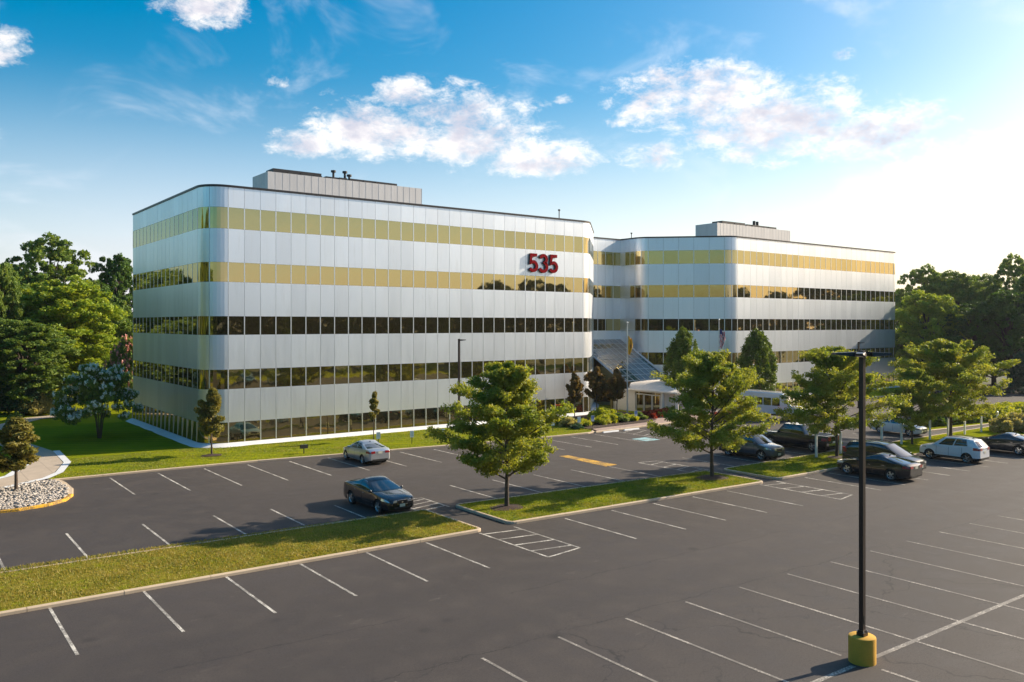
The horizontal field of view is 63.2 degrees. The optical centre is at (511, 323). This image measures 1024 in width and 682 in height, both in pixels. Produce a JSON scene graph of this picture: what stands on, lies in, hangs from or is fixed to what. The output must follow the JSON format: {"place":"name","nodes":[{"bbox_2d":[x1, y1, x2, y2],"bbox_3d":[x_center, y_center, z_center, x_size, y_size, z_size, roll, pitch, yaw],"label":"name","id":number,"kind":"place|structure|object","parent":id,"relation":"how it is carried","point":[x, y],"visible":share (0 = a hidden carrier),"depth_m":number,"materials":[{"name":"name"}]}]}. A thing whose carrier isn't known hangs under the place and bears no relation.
{"place":"outdoors","nodes":[
{"label":"outdoors","id":0,"kind":"place"},
{"bbox_2d":[0,415,62,486],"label":"path","id":1,"kind":"structure","parent":0,"point":[48,462],"depth_m":55.19,"materials":[{"name":"concrete"}]},
{"bbox_2d":[0,450,70,487],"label":"path edging","id":2,"kind":"object","parent":1,"relation":"on","point":[64,459],"visible":0.81,"depth_m":54.38,"materials":[{"name":"white paint"}]},
{"bbox_2d":[0,479,69,509],"bbox_3d":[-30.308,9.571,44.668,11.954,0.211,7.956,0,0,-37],"label":"river stones","id":3,"kind":"object","parent":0,"point":[37,491],"visible":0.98,"depth_m":46.62,"materials":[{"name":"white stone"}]},
{"bbox_2d":[0,417,40,490],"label":"young tree","id":4,"kind":"object","parent":3,"relation":"on","point":[17,436],"visible":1,"depth_m":47.20,"materials":[{"name":"green plant"}]},
{"bbox_2d":[0,509,476,610],"bbox_3d":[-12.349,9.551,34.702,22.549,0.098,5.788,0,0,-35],"label":"grass","id":5,"kind":"structure","parent":0,"point":[122,556],"depth_m":34.24,"materials":[{"name":"green plant"}]},
{"bbox_2d":[0,393,590,478],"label":"lawn","id":6,"kind":"structure","parent":0,"point":[80,440],"depth_m":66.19,"materials":[{"name":"green plant"}]},
{"bbox_2d":[0,262,28,375],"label":"broadleaf tree","id":7,"kind":"object","parent":6,"relation":"on","point":[11,293],"visible":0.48,"depth_m":92.10,"materials":[{"name":"green plant"}]},
{"bbox_2d":[0,368,50,414],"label":"shrub","id":8,"kind":"object","parent":6,"relation":"on","point":[7,404],"visible":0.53,"depth_m":86.55,"materials":[{"name":"green plant"}]},
{"bbox_2d":[18,392,54,414],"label":"shrub","id":9,"kind":"object","parent":6,"relation":"on","point":[45,405],"visible":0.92,"depth_m":86.65,"materials":[{"name":"green plant"}]},
{"bbox_2d":[0,318,80,414],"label":"broadleaf tree","id":10,"kind":"object","parent":6,"relation":"on","point":[21,341],"visible":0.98,"depth_m":86.44,"materials":[{"name":"green plant"}]},
{"bbox_2d":[14,274,131,385],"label":"broadleaf tree","id":11,"kind":"object","parent":6,"relation":"on","point":[71,308],"visible":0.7,"depth_m":96.37,"materials":[{"name":"green plant"}]},
{"bbox_2d":[50,363,143,437],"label":"crape myrtle","id":12,"kind":"object","parent":6,"relation":"on","point":[93,396],"visible":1,"depth_m":68.76,"materials":[{"name":"green plant"}]},
{"bbox_2d":[84,300,132,361],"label":"broadleaf tree","id":13,"kind":"object","parent":6,"relation":"on","point":[125,324],"visible":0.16,"depth_m":107.31,"materials":[{"name":"green plant"}]},
{"bbox_2d":[103,334,132,409],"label":"crape myrtle","id":14,"kind":"object","parent":6,"relation":"on","point":[122,356],"visible":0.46,"depth_m":90.89,"materials":[{"name":"brown plant"}]},
{"bbox_2d":[202,454,220,456],"bbox_3d":[-21.845,9.512,60.534,1.553,0.105,1.263,0,0,-37],"label":"mulch ring","id":15,"kind":"object","parent":6,"relation":"on","point":[208,455],"visible":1,"depth_m":60.23,"materials":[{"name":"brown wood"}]},
{"bbox_2d":[193,387,224,453],"bbox_3d":[-22.069,7.132,60.698,2.205,5.098,2.369,0,0,-21],"label":"young tree","id":16,"kind":"object","parent":15,"relation":"on","point":[208,410],"visible":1,"depth_m":60.19,"materials":[{"name":"green plant"}]},
{"bbox_2d":[571,411,656,428],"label":"planting bed","id":17,"kind":"object","parent":6,"relation":"on","point":[597,425],"visible":0.4,"depth_m":80.34,"materials":[{"name":"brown plant"}]},
{"bbox_2d":[565,371,583,417],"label":"plum tree","id":18,"kind":"object","parent":17,"relation":"on","point":[574,388],"visible":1,"depth_m":82.87,"materials":[{"name":"brown plant"}]},
{"bbox_2d":[583,366,611,407],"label":"plum tree","id":19,"kind":"object","parent":17,"relation":"on","point":[598,386],"visible":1,"depth_m":85.35,"materials":[{"name":"brown plant"}]},
{"bbox_2d":[607,368,630,412],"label":"plum tree","id":20,"kind":"object","parent":17,"relation":"on","point":[617,382],"visible":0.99,"depth_m":85.65,"materials":[{"name":"brown plant"}]},
{"bbox_2d":[0,385,1023,681],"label":"parking lot","id":21,"kind":"structure","parent":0,"point":[516,611],"depth_m":31.30,"materials":[{"name":"grey asphalt"}]},
{"bbox_2d":[0,494,72,512],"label":"yellow kerb","id":22,"kind":"structure","parent":21,"relation":"on","point":[67,497],"depth_m":43.77,"materials":[{"name":"paint"}]},
{"bbox_2d":[0,509,480,616],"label":"kerb","id":23,"kind":"structure","parent":21,"relation":"on","point":[146,588],"depth_m":32.53,"materials":[{"name":"concrete"}]},
{"bbox_2d":[57,430,594,479],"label":"kerb","id":24,"kind":"structure","parent":21,"relation":"on","point":[185,467],"depth_m":57.80,"materials":[{"name":"concrete"}]},
{"bbox_2d":[343,439,389,463],"bbox_3d":[-10.383,8.940,58.912,2.004,1.513,4.586,0,0,-36],"label":"parked car","id":25,"kind":"object","parent":21,"relation":"on","point":[368,450],"visible":1,"depth_m":57.54,"materials":[{"name":"silver metal"}]},
{"bbox_2d":[343,476,413,513],"bbox_3d":[-7.104,8.936,44.256,2.087,1.520,5.002,0,0,-38],"label":"parked car","id":26,"kind":"object","parent":21,"relation":"on","point":[380,494],"visible":1,"depth_m":43.33,"materials":[{"name":"black paint"}]},
{"bbox_2d":[0,425,1016,654],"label":"parking lines","id":27,"kind":"object","parent":21,"relation":"on","point":[75,651],"visible":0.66,"depth_m":38.80,"materials":[{"name":"white paint"}]},
{"bbox_2d":[456,471,762,523],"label":"kerb","id":28,"kind":"structure","parent":21,"relation":"on","point":[458,506],"depth_m":44.11,"materials":[{"name":"concrete"}]},
{"bbox_2d":[647,348,780,475],"bbox_3d":[12.470,5.620,51.958,8.273,8.210,8.315,0,0,22],"label":"honey locust","id":29,"kind":"object","parent":21,"relation":"on","point":[709,371],"visible":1,"depth_m":50.87,"materials":[{"name":"green plant"}]},
{"bbox_2d":[719,431,784,460],"bbox_3d":[17.437,8.794,60.634,2.055,1.804,4.806,0,0,-37],"label":"parked car","id":30,"kind":"object","parent":21,"relation":"on","point":[761,447],"visible":0.59,"depth_m":59.39,"materials":[{"name":"blue paint"}]},
{"bbox_2d":[481,516,1023,681],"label":"worn parking lines","id":31,"kind":"object","parent":21,"relation":"on","point":[842,670],"visible":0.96,"depth_m":26.12,"materials":[{"name":"paint"}]},
{"bbox_2d":[739,389,808,421],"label":"shuttle bus","id":32,"kind":"object","parent":21,"relation":"on","point":[768,404],"visible":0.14,"depth_m":84.27,"materials":[{"name":"white paint"}]},
{"bbox_2d":[762,422,842,451],"bbox_3d":[22.492,8.721,64.890,2.192,1.950,6.031,0,0,-37],"label":"parked pickup","id":33,"kind":"object","parent":21,"relation":"on","point":[790,434],"visible":0.82,"depth_m":64.03,"materials":[{"name":"black paint"}]},
{"bbox_2d":[831,350,891,666],"bbox_3d":[10.031,5.245,23.889,1.570,8.950,0.992,0,0,-28],"label":"street lamp","id":34,"kind":"object","parent":21,"relation":"on","point":[861,646],"visible":1,"depth_m":23.83,"materials":[{"name":"black metal"}]},
{"bbox_2d":[724,426,1023,479],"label":"kerb","id":35,"kind":"structure","parent":21,"relation":"on","point":[789,476],"depth_m":53.88,"materials":[{"name":"concrete"}]},
{"bbox_2d":[837,452,922,480],"bbox_3d":[23.270,8.936,52.950,2.087,1.520,5.002,0,0,-37],"label":"parked car","id":36,"kind":"object","parent":21,"relation":"on","point":[889,466],"visible":0.91,"depth_m":51.79,"materials":[{"name":"black paint"}]},
{"bbox_2d":[842,439,926,469],"bbox_3d":[24.859,8.784,55.653,2.176,1.824,5.146,0,0,-37],"label":"parked car","id":37,"kind":"object","parent":21,"relation":"on","point":[850,449],"visible":0.42,"depth_m":55.27,"materials":[{"name":"grey paint"}]},
{"bbox_2d":[870,418,927,435],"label":"parked car","id":38,"kind":"object","parent":21,"relation":"on","point":[891,426],"visible":0.51,"depth_m":72.69,"materials":[{"name":"white paint"}]},
{"bbox_2d":[880,338,1020,435],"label":"honey locust","id":39,"kind":"object","parent":21,"relation":"on","point":[946,359],"visible":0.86,"depth_m":68.27,"materials":[{"name":"green plant"}]},
{"bbox_2d":[920,435,989,462],"bbox_3d":[31.427,8.809,59.240,2.008,1.774,4.346,0,0,-37],"label":"parked car","id":40,"kind":"object","parent":21,"relation":"on","point":[965,449],"visible":1,"depth_m":58.23,"materials":[{"name":"white paint"}]},
{"bbox_2d":[944,301,1008,366],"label":"broadleaf tree","id":41,"kind":"object","parent":21,"relation":"on","point":[965,328],"visible":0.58,"depth_m":122.31,"materials":[{"name":"green plant"}]},
{"bbox_2d":[974,289,1023,389],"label":"broadleaf tree","id":42,"kind":"object","parent":21,"relation":"on","point":[1012,335],"visible":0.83,"depth_m":119.98,"materials":[{"name":"green plant"}]},
{"bbox_2d":[975,432,1023,454],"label":"parked car","id":43,"kind":"object","parent":21,"relation":"on","point":[1011,441],"visible":0.77,"depth_m":62.09,"materials":[{"name":"black paint"}]},
{"bbox_2d":[0,0,1023,311],"label":"sky","id":44,"kind":"structure","parent":0,"point":[897,126],"materials":[{"name":"blue"}]},
{"bbox_2d":[39,333,1006,480],"bbox_3d":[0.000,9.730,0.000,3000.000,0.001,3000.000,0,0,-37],"label":"ground","id":45,"kind":"structure","parent":0,"point":[997,380],"depth_m":142.24,"materials":[{"name":"green plant"}]},
{"bbox_2d":[5,231,100,330],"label":"broadleaf tree","id":46,"kind":"object","parent":45,"relation":"on","point":[37,250],"visible":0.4,"depth_m":116.50,"materials":[{"name":"green plant"}]},
{"bbox_2d":[88,253,132,326],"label":"broadleaf tree","id":47,"kind":"object","parent":45,"relation":"on","point":[119,268],"visible":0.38,"depth_m":126.76,"materials":[{"name":"green plant"}]},
{"bbox_2d":[126,168,899,447],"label":"office building","id":48,"kind":"structure","parent":45,"relation":"on","point":[274,305],"depth_m":77.30,"materials":[{"name":"grey metal"}]},
{"bbox_2d":[209,207,227,227],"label":"window","id":49,"kind":"structure","parent":48,"relation":"in","point":[218,216],"depth_m":65.01,"materials":[{"name":"yellow glass"}]},
{"bbox_2d":[209,262,227,281],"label":"window","id":50,"kind":"structure","parent":48,"relation":"in","point":[218,271],"depth_m":65.01,"materials":[{"name":"yellow glass"}]},
{"bbox_2d":[209,316,227,334],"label":"window","id":51,"kind":"structure","parent":48,"relation":"in","point":[218,325],"depth_m":65.01,"materials":[{"name":"black glass"}]},
{"bbox_2d":[209,370,227,388],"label":"window","id":52,"kind":"structure","parent":48,"relation":"in","point":[218,379],"depth_m":65.01,"materials":[{"name":"black glass"}]},
{"bbox_2d":[228,207,243,229],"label":"window","id":53,"kind":"structure","parent":48,"relation":"in","point":[235,215],"depth_m":65.66,"materials":[{"name":"yellow glass"}]},
{"bbox_2d":[228,262,243,281],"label":"window","id":54,"kind":"structure","parent":48,"relation":"in","point":[235,270],"depth_m":65.66,"materials":[{"name":"yellow glass"}]},
{"bbox_2d":[228,316,243,334],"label":"window","id":55,"kind":"structure","parent":48,"relation":"in","point":[235,323],"depth_m":65.69,"materials":[{"name":"black glass"}]},
{"bbox_2d":[228,369,243,388],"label":"window","id":56,"kind":"structure","parent":48,"relation":"in","point":[236,376],"depth_m":65.71,"materials":[{"name":"black glass"}]},
{"bbox_2d":[228,421,243,441],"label":"window","id":57,"kind":"structure","parent":48,"relation":"in","point":[235,429],"depth_m":65.65,"materials":[{"name":"brown glass"}]},
{"bbox_2d":[244,209,259,230],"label":"window","id":58,"kind":"structure","parent":48,"relation":"in","point":[251,216],"depth_m":66.44,"materials":[{"name":"yellow glass"}]},
{"bbox_2d":[244,263,259,282],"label":"window","id":59,"kind":"structure","parent":48,"relation":"in","point":[251,270],"depth_m":66.49,"materials":[{"name":"yellow glass"}]},
{"bbox_2d":[244,316,259,334],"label":"window","id":60,"kind":"structure","parent":48,"relation":"in","point":[251,323],"depth_m":66.46,"materials":[{"name":"black glass"}]},
{"bbox_2d":[244,369,259,387],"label":"window","id":61,"kind":"structure","parent":48,"relation":"in","point":[251,376],"depth_m":66.46,"materials":[{"name":"black glass"}]},
{"bbox_2d":[244,420,259,440],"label":"window","id":62,"kind":"structure","parent":48,"relation":"in","point":[251,428],"depth_m":66.42,"materials":[{"name":"brown glass"}]},
{"bbox_2d":[260,210,274,231],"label":"window","id":63,"kind":"structure","parent":48,"relation":"in","point":[267,218],"depth_m":67.22,"materials":[{"name":"yellow glass"}]},
{"bbox_2d":[260,264,274,282],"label":"window","id":64,"kind":"structure","parent":48,"relation":"in","point":[267,271],"depth_m":67.24,"materials":[{"name":"yellow glass"}]},
{"bbox_2d":[260,316,274,334],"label":"window","id":65,"kind":"structure","parent":48,"relation":"in","point":[267,324],"depth_m":67.22,"materials":[{"name":"black glass"}]},
{"bbox_2d":[260,368,274,387],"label":"window","id":66,"kind":"structure","parent":48,"relation":"in","point":[267,375],"depth_m":67.22,"materials":[{"name":"black glass"}]},
{"bbox_2d":[260,419,275,439],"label":"window","id":67,"kind":"structure","parent":48,"relation":"in","point":[267,427],"depth_m":67.20,"materials":[{"name":"brown glass"}]},
{"bbox_2d":[275,211,290,232],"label":"window","id":68,"kind":"structure","parent":48,"relation":"in","point":[282,219],"depth_m":68.05,"materials":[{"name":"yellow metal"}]},
{"bbox_2d":[275,264,290,283],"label":"window","id":69,"kind":"structure","parent":48,"relation":"in","point":[282,272],"depth_m":68.05,"materials":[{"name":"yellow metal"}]},
{"bbox_2d":[275,317,290,333],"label":"window","id":70,"kind":"structure","parent":48,"relation":"in","point":[282,324],"depth_m":68.02,"materials":[{"name":"black glass"}]},
{"bbox_2d":[275,368,290,386],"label":"window","id":71,"kind":"structure","parent":48,"relation":"in","point":[282,375],"depth_m":68.00,"materials":[{"name":"brown glass"}]},
{"bbox_2d":[275,418,290,437],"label":"window","id":72,"kind":"structure","parent":48,"relation":"in","point":[283,426],"depth_m":67.98,"materials":[{"name":"brown glass"}]},
{"bbox_2d":[291,213,304,233],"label":"window","id":73,"kind":"structure","parent":48,"relation":"in","point":[297,219],"depth_m":68.79,"materials":[{"name":"yellow glass"}]},
{"bbox_2d":[291,265,304,283],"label":"window","id":74,"kind":"structure","parent":48,"relation":"in","point":[297,271],"depth_m":68.76,"materials":[{"name":"yellow glass"}]},
{"bbox_2d":[291,367,304,385],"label":"window","id":75,"kind":"structure","parent":48,"relation":"in","point":[297,373],"depth_m":68.81,"materials":[{"name":"black glass"}]},
{"bbox_2d":[291,417,305,436],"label":"window","id":76,"kind":"structure","parent":48,"relation":"in","point":[298,426],"depth_m":68.76,"materials":[{"name":"brown glass"}]},
{"bbox_2d":[305,214,319,234],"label":"window","id":77,"kind":"structure","parent":48,"relation":"in","point":[312,222],"depth_m":69.56,"materials":[{"name":"yellow glass"}]},
{"bbox_2d":[305,266,319,284],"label":"window","id":78,"kind":"structure","parent":48,"relation":"in","point":[312,273],"depth_m":69.56,"materials":[{"name":"yellow glass"}]},
{"bbox_2d":[305,317,319,333],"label":"window","id":79,"kind":"structure","parent":48,"relation":"in","point":[312,324],"depth_m":69.56,"materials":[{"name":"black glass"}]},
{"bbox_2d":[305,367,319,384],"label":"window","id":80,"kind":"structure","parent":48,"relation":"in","point":[312,374],"depth_m":69.56,"materials":[{"name":"brown glass"}]},
{"bbox_2d":[305,416,319,435],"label":"window","id":81,"kind":"structure","parent":48,"relation":"in","point":[312,423],"depth_m":69.54,"materials":[{"name":"brown glass"}]},
{"bbox_2d":[320,215,333,235],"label":"window","id":82,"kind":"structure","parent":48,"relation":"in","point":[326,222],"depth_m":70.33,"materials":[{"name":"yellow glass"}]},
{"bbox_2d":[320,266,333,284],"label":"window","id":83,"kind":"structure","parent":48,"relation":"in","point":[326,273],"depth_m":70.33,"materials":[{"name":"yellow glass"}]},
{"bbox_2d":[320,415,333,434],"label":"window","id":84,"kind":"structure","parent":48,"relation":"in","point":[326,422],"depth_m":70.31,"materials":[{"name":"brown glass"}]},
{"bbox_2d":[334,216,347,236],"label":"window","id":85,"kind":"structure","parent":48,"relation":"in","point":[340,223],"depth_m":71.15,"materials":[{"name":"yellow glass"}]},
{"bbox_2d":[334,414,347,432],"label":"window","id":86,"kind":"structure","parent":48,"relation":"in","point":[340,421],"depth_m":71.08,"materials":[{"name":"brown glass"}]},
{"bbox_2d":[348,217,361,237],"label":"window","id":87,"kind":"structure","parent":48,"relation":"in","point":[354,224],"depth_m":71.94,"materials":[{"name":"yellow glass"}]},
{"bbox_2d":[132,207,894,442],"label":"windows","id":88,"kind":"structure","parent":48,"relation":"in","point":[197,218],"depth_m":87.65,"materials":[{"name":"brown glass"}]},
{"bbox_2d":[528,253,557,272],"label":"building number sign","id":89,"kind":"object","parent":48,"relation":"attached to","point":[544,262],"visible":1,"depth_m":84.42,"materials":[{"name":"red"}]},
{"bbox_2d":[895,263,944,377],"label":"broadleaf tree","id":90,"kind":"object","parent":45,"relation":"on","point":[919,278],"visible":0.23,"depth_m":145.27,"materials":[{"name":"green plant"}]},
{"bbox_2d":[924,270,989,332],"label":"broadleaf tree","id":91,"kind":"object","parent":45,"relation":"on","point":[951,284],"visible":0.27,"depth_m":141.12,"materials":[{"name":"green plant"}]},
{"bbox_2d":[956,279,1001,381],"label":"broadleaf tree","id":92,"kind":"object","parent":45,"relation":"on","point":[981,287],"visible":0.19,"depth_m":138.99,"materials":[{"name":"green plant"}]},
{"bbox_2d":[988,252,1023,340],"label":"broadleaf tree","id":93,"kind":"object","parent":45,"relation":"on","point":[1007,265],"visible":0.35,"depth_m":135.10,"materials":[{"name":"green plant"}]},
{"bbox_2d":[1001,351,1023,393],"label":"broadleaf tree","id":94,"kind":"object","parent":45,"relation":"on","point":[1016,374],"visible":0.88,"depth_m":115.24,"materials":[{"name":"green plant"}]},
{"bbox_2d":[460,471,757,519],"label":"turf island","id":95,"kind":"structure","parent":0,"point":[563,502],"depth_m":46.12,"materials":[{"name":"green plant"}]},
{"bbox_2d":[489,504,522,510],"bbox_3d":[-0.288,9.512,43.384,1.968,0.105,1.600,0,0,-37],"label":"mulch ring","id":96,"kind":"object","parent":95,"relation":"on","point":[500,507],"visible":0.92,"depth_m":43.09,"materials":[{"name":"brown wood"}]},
{"bbox_2d":[423,360,575,505],"bbox_3d":[-0.355,5.782,42.968,7.403,7.877,7.334,0,0,-22],"label":"honey locust","id":97,"kind":"object","parent":96,"relation":"on","point":[512,387],"visible":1,"depth_m":42.55,"materials":[{"name":"green plant"}]},
{"bbox_2d":[594,407,735,430],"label":"sidewalk","id":98,"kind":"structure","parent":0,"point":[660,420],"depth_m":78.91,"materials":[{"name":"beige concrete"}]},
{"bbox_2d":[662,326,697,396],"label":"columnar tree","id":99,"kind":"object","parent":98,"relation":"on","point":[681,345],"visible":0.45,"depth_m":88.99,"materials":[{"name":"green plant"}]},
{"bbox_2d":[599,387,900,412],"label":"lawn","id":100,"kind":"structure","parent":0,"point":[875,393],"depth_m":111.11,"materials":[{"name":"green plant"}]},
{"bbox_2d":[734,327,777,390],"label":"columnar tree","id":101,"kind":"object","parent":100,"relation":"on","point":[757,350],"visible":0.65,"depth_m":95.19,"materials":[{"name":"green plant"}]},
{"bbox_2d":[895,289,969,368],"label":"broadleaf tree","id":102,"kind":"object","parent":100,"relation":"on","point":[911,318],"visible":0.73,"depth_m":126.45,"materials":[{"name":"green plant"}]},
{"bbox_2d":[730,427,1023,476],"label":"turf island","id":103,"kind":"structure","parent":0,"point":[914,447],"depth_m":65.42,"materials":[{"name":"green plant"}]},
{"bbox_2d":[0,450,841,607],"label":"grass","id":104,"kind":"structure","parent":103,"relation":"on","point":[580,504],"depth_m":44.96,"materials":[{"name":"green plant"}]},
{"bbox_2d":[827,456,841,458],"bbox_3d":[23.241,9.512,59.607,1.657,0.105,1.348,0,0,-37],"label":"mulch ring","id":105,"kind":"object","parent":103,"relation":"on","point":[836,457],"visible":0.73,"depth_m":59.26,"materials":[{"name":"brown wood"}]},
{"bbox_2d":[773,345,912,455],"bbox_3d":[23.555,5.651,59.230,9.613,8.142,8.302,0,0,17],"label":"honey locust","id":106,"kind":"object","parent":105,"relation":"on","point":[837,387],"visible":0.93,"depth_m":58.40,"materials":[{"name":"green plant"}]},
{"bbox_2d":[877,367,960,443],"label":"honey locust","id":107,"kind":"object","parent":103,"relation":"on","point":[918,389],"visible":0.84,"depth_m":65.50,"materials":[{"name":"green plant"}]},
{"bbox_2d":[987,415,1023,432],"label":"ornamental grass","id":108,"kind":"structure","parent":103,"relation":"on","point":[1003,424],"depth_m":73.03,"materials":[{"name":"plant"}]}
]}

